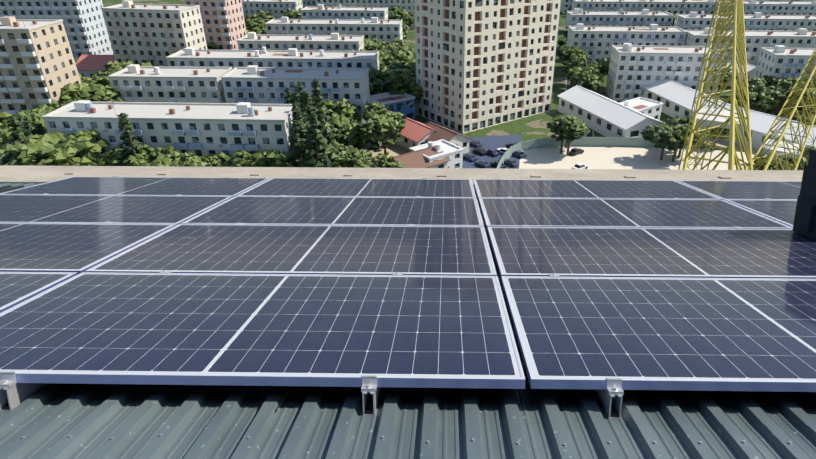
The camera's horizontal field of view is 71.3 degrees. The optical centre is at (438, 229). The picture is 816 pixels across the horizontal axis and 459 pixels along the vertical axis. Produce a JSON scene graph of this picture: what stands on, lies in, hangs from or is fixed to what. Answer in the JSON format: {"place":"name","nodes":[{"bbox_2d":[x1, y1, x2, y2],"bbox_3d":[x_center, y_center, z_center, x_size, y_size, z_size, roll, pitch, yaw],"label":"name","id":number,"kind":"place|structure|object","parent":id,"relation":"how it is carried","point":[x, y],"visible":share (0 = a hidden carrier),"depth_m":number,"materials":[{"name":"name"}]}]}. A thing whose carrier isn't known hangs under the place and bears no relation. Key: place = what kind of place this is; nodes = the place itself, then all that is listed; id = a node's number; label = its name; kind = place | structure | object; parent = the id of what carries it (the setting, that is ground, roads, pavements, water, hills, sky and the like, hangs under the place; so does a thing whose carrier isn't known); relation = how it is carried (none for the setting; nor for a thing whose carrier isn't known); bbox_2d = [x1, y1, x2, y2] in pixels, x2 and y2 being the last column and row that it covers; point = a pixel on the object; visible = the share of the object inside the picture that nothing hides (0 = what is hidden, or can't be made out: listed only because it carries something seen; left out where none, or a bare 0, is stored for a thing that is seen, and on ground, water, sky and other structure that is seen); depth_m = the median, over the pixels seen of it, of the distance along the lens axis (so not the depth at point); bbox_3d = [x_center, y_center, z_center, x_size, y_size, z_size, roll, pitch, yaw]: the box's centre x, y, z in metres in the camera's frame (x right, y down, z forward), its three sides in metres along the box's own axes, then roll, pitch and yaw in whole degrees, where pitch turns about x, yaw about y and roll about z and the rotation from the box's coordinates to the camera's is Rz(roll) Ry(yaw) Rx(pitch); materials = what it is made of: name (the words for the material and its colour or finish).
{"place":"outdoors","nodes":[
{"label":"outdoors","id":0,"kind":"place"},
{"bbox_2d":[0,165,802,187],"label":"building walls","id":1,"kind":"structure","parent":0,"point":[26,174],"depth_m":6.59,"materials":[{"name":"concrete"}]},
{"bbox_2d":[0,183,815,458],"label":"corrugated metal roof","id":2,"kind":"structure","parent":1,"relation":"on","point":[222,422],"depth_m":1.68,"materials":[{"name":"grey metal"}]},
{"bbox_2d":[259,386,289,412],"bbox_3d":[-0.532,0.545,1.764,0.095,0.030,0.204,1,29,1],"label":"solar cable loop","id":3,"kind":"object","parent":2,"relation":"on","point":[279,405],"visible":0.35,"depth_m":1.80,"materials":[{"name":"black"}]},
{"bbox_2d":[1,393,618,416],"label":"mounting bracket","id":4,"kind":"object","parent":2,"relation":"on","point":[369,408],"visible":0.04,"depth_m":1.76,"materials":[{"name":"grey metal"}]},
{"bbox_2d":[0,176,771,418],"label":"panel clamps","id":5,"kind":"object","parent":2,"relation":"on","point":[13,393],"visible":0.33,"depth_m":1.76,"materials":[{"name":"silver metal"}]},
{"bbox_2d":[0,177,815,391],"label":"solar panel frames","id":6,"kind":"structure","parent":5,"relation":"on","point":[418,381],"depth_m":1.76,"materials":[{"name":"silver metal"}]},
{"bbox_2d":[0,177,815,380],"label":"solar panels","id":7,"kind":"object","parent":6,"relation":"in","point":[648,328],"visible":0.92,"depth_m":2.63,"materials":[{"name":"blue glass"}]},
{"bbox_2d":[792,149,815,239],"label":"tool backpack","id":8,"kind":"object","parent":6,"relation":"on","point":[804,224],"visible":0.98,"depth_m":3.44,"materials":[{"name":"black fabric"}]},
{"bbox_2d":[21,434,791,445],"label":"roof screws","id":9,"kind":"object","parent":2,"relation":"on","point":[428,441],"visible":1,"depth_m":1.57,"materials":[{"name":"silver metal"}]},
{"bbox_2d":[102,0,815,152],"bbox_3d":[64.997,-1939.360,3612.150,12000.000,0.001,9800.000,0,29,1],"label":"ground","id":10,"kind":"structure","parent":0,"point":[532,127],"depth_m":178.71,"materials":[{"name":"green plant"}]},
{"bbox_2d":[0,16,80,114],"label":"apartment block","id":11,"kind":"structure","parent":10,"relation":"on","point":[37,64],"depth_m":146.79,"materials":[{"name":"paint"}]},
{"bbox_2d":[0,0,113,58],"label":"apartment building","id":12,"kind":"structure","parent":10,"relation":"on","point":[84,24],"depth_m":213.41,"materials":[{"name":"paint"}]},
{"bbox_2d":[76,54,114,77],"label":"pink roof house","id":13,"kind":"structure","parent":10,"relation":"on","point":[88,65],"depth_m":201.01,"materials":[{"name":"tile"}]},
{"bbox_2d":[101,0,207,66],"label":"apartment building","id":14,"kind":"structure","parent":10,"relation":"on","point":[139,32],"depth_m":190.30,"materials":[{"name":"paint"}]},
{"bbox_2d":[41,100,296,163],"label":"apartment block","id":15,"kind":"structure","parent":10,"relation":"on","point":[201,129],"depth_m":126.87,"materials":[{"name":"white paint"}]},
{"bbox_2d":[107,62,231,102],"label":"apartment block","id":16,"kind":"structure","parent":10,"relation":"on","point":[134,83],"depth_m":158.82,"materials":[{"name":"beige paint"}]},
{"bbox_2d":[184,0,246,49],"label":"apartment building","id":17,"kind":"structure","parent":10,"relation":"on","point":[223,22],"depth_m":213.41,"materials":[{"name":"paint"}]},
{"bbox_2d":[241,0,302,23],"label":"apartment block","id":18,"kind":"structure","parent":10,"relation":"on","point":[276,8],"depth_m":293.43,"materials":[{"name":"beige paint"}]},
{"bbox_2d":[165,47,379,92],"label":"apartment block","id":19,"kind":"structure","parent":10,"relation":"on","point":[233,59],"depth_m":178.50,"materials":[{"name":"grey concrete"}]},
{"bbox_2d":[221,65,369,121],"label":"apartment block","id":20,"kind":"structure","parent":10,"relation":"on","point":[255,84],"depth_m":157.71,"materials":[{"name":"white paint"}]},
{"bbox_2d":[236,32,363,50],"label":"apartment block","id":21,"kind":"structure","parent":10,"relation":"on","point":[309,42],"depth_m":202.31,"materials":[{"name":"beige paint"}]},
{"bbox_2d":[302,0,316,7],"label":"apartment block","id":22,"kind":"structure","parent":10,"relation":"on","point":[305,3],"depth_m":370.52,"materials":[{"name":"grey concrete"}]},
{"bbox_2d":[264,14,402,42],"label":"apartment block","id":23,"kind":"structure","parent":10,"relation":"on","point":[381,30],"depth_m":233.79,"materials":[{"name":"grey concrete"}]},
{"bbox_2d":[300,4,387,19],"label":"apartment block","id":24,"kind":"structure","parent":10,"relation":"on","point":[319,11],"depth_m":266.49,"materials":[{"name":"grey concrete"}]},
{"bbox_2d":[316,0,414,28],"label":"apartment block","id":25,"kind":"structure","parent":10,"relation":"on","point":[408,6],"depth_m":306.67,"materials":[{"name":"beige paint"}]},
{"bbox_2d":[367,92,414,119],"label":"building","id":26,"kind":"structure","parent":10,"relation":"on","point":[403,104],"depth_m":167.59,"materials":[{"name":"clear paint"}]},
{"bbox_2d":[0,0,815,169],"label":"tree foliage","id":27,"kind":"object","parent":10,"relation":"on","point":[336,135],"visible":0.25,"depth_m":138.38,"materials":[{"name":"green plant"}]},
{"bbox_2d":[394,117,436,150],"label":"pink roof house","id":28,"kind":"structure","parent":10,"relation":"on","point":[414,133],"depth_m":150.03,"materials":[{"name":"white paint"}]},
{"bbox_2d":[390,145,450,167],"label":"brown roof house","id":29,"kind":"structure","parent":10,"relation":"on","point":[416,159],"depth_m":133.01,"materials":[{"name":"beige paint"}]},
{"bbox_2d":[409,139,463,167],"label":"building","id":30,"kind":"structure","parent":10,"relation":"on","point":[452,152],"depth_m":137.68,"materials":[{"name":"white paint"}]},
{"bbox_2d":[425,121,470,153],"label":"brown roof house","id":31,"kind":"structure","parent":10,"relation":"on","point":[452,136],"depth_m":147.27,"materials":[{"name":"beige paint"}]},
{"bbox_2d":[414,0,560,133],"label":"residential tower","id":32,"kind":"structure","parent":10,"relation":"on","point":[481,64],"depth_m":162.73,"materials":[{"name":"beige paint"}]},
{"bbox_2d":[350,77,778,169],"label":"roads and yards","id":33,"kind":"structure","parent":10,"relation":"on","point":[622,152],"depth_m":148.90,"materials":[{"name":"concrete"}]},
{"bbox_2d":[463,140,588,168],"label":"parked cars","id":34,"kind":"object","parent":33,"relation":"on","point":[470,157],"visible":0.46,"depth_m":146.57,"materials":[{"name":"blue"}]},
{"bbox_2d":[561,0,571,13],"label":"apartment block","id":35,"kind":"structure","parent":10,"relation":"on","point":[565,5],"depth_m":357.82,"materials":[{"name":"beige paint"}]},
{"bbox_2d":[558,85,665,137],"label":"white shed","id":36,"kind":"structure","parent":10,"relation":"on","point":[602,115],"depth_m":163.01,"materials":[{"name":"paint"}]},
{"bbox_2d":[565,9,673,28],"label":"apartment block","id":37,"kind":"structure","parent":10,"relation":"on","point":[643,17],"depth_m":254.31,"materials":[{"name":"grey concrete"}]},
{"bbox_2d":[565,22,686,68],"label":"apartment block","id":38,"kind":"structure","parent":10,"relation":"on","point":[595,43],"depth_m":219.64,"materials":[{"name":"white paint"}]},
{"bbox_2d":[619,97,663,119],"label":"building","id":39,"kind":"structure","parent":10,"relation":"on","point":[650,108],"depth_m":170.81,"materials":[{"name":"white paint"}]},
{"bbox_2d":[571,0,734,13],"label":"apartment block","id":40,"kind":"structure","parent":10,"relation":"on","point":[683,6],"depth_m":292.21,"materials":[{"name":"beige paint"}]},
{"bbox_2d":[606,43,725,100],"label":"apartment block","id":41,"kind":"structure","parent":10,"relation":"on","point":[633,70],"depth_m":186.96,"materials":[{"name":"white paint"}]},
{"bbox_2d":[641,79,735,136],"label":"white shed","id":42,"kind":"structure","parent":10,"relation":"on","point":[676,98],"depth_m":177.21,"materials":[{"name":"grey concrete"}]},
{"bbox_2d":[678,0,752,169],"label":"lattice tower","id":43,"kind":"structure","parent":10,"relation":"on","point":[732,120],"depth_m":23.80,"materials":[{"name":"yellow metal"}]},
{"bbox_2d":[724,58,755,86],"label":"building","id":44,"kind":"structure","parent":10,"relation":"on","point":[751,69],"depth_m":204.50,"materials":[{"name":"paint"}]},
{"bbox_2d":[674,11,815,30],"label":"apartment block","id":45,"kind":"structure","parent":10,"relation":"on","point":[702,21],"depth_m":245.74,"materials":[{"name":"grey concrete"}]},
{"bbox_2d":[684,27,815,65],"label":"apartment block","id":46,"kind":"structure","parent":10,"relation":"on","point":[756,40],"depth_m":211.41,"materials":[{"name":"beige paint"}]},
{"bbox_2d":[724,107,815,155],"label":"white shed","id":47,"kind":"structure","parent":10,"relation":"on","point":[761,123],"depth_m":150.99,"materials":[{"name":"paint"}]},
{"bbox_2d":[743,0,815,14],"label":"apartment block","id":48,"kind":"structure","parent":10,"relation":"on","point":[770,7],"depth_m":285.15,"materials":[{"name":"grey concrete"}]},
{"bbox_2d":[747,48,815,169],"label":"lattice tower","id":49,"kind":"structure","parent":10,"relation":"on","point":[779,147],"depth_m":31.93,"materials":[{"name":"yellow metal"}]},
{"bbox_2d":[754,45,815,103],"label":"apartment block","id":50,"kind":"structure","parent":10,"relation":"on","point":[782,62],"depth_m":183.71,"materials":[{"name":"white paint"}]},
{"bbox_2d":[732,0,811,0],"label":"apartment block","id":51,"kind":"structure","parent":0,"point":[778,0],"depth_m":344.61,"materials":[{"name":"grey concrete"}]}
]}

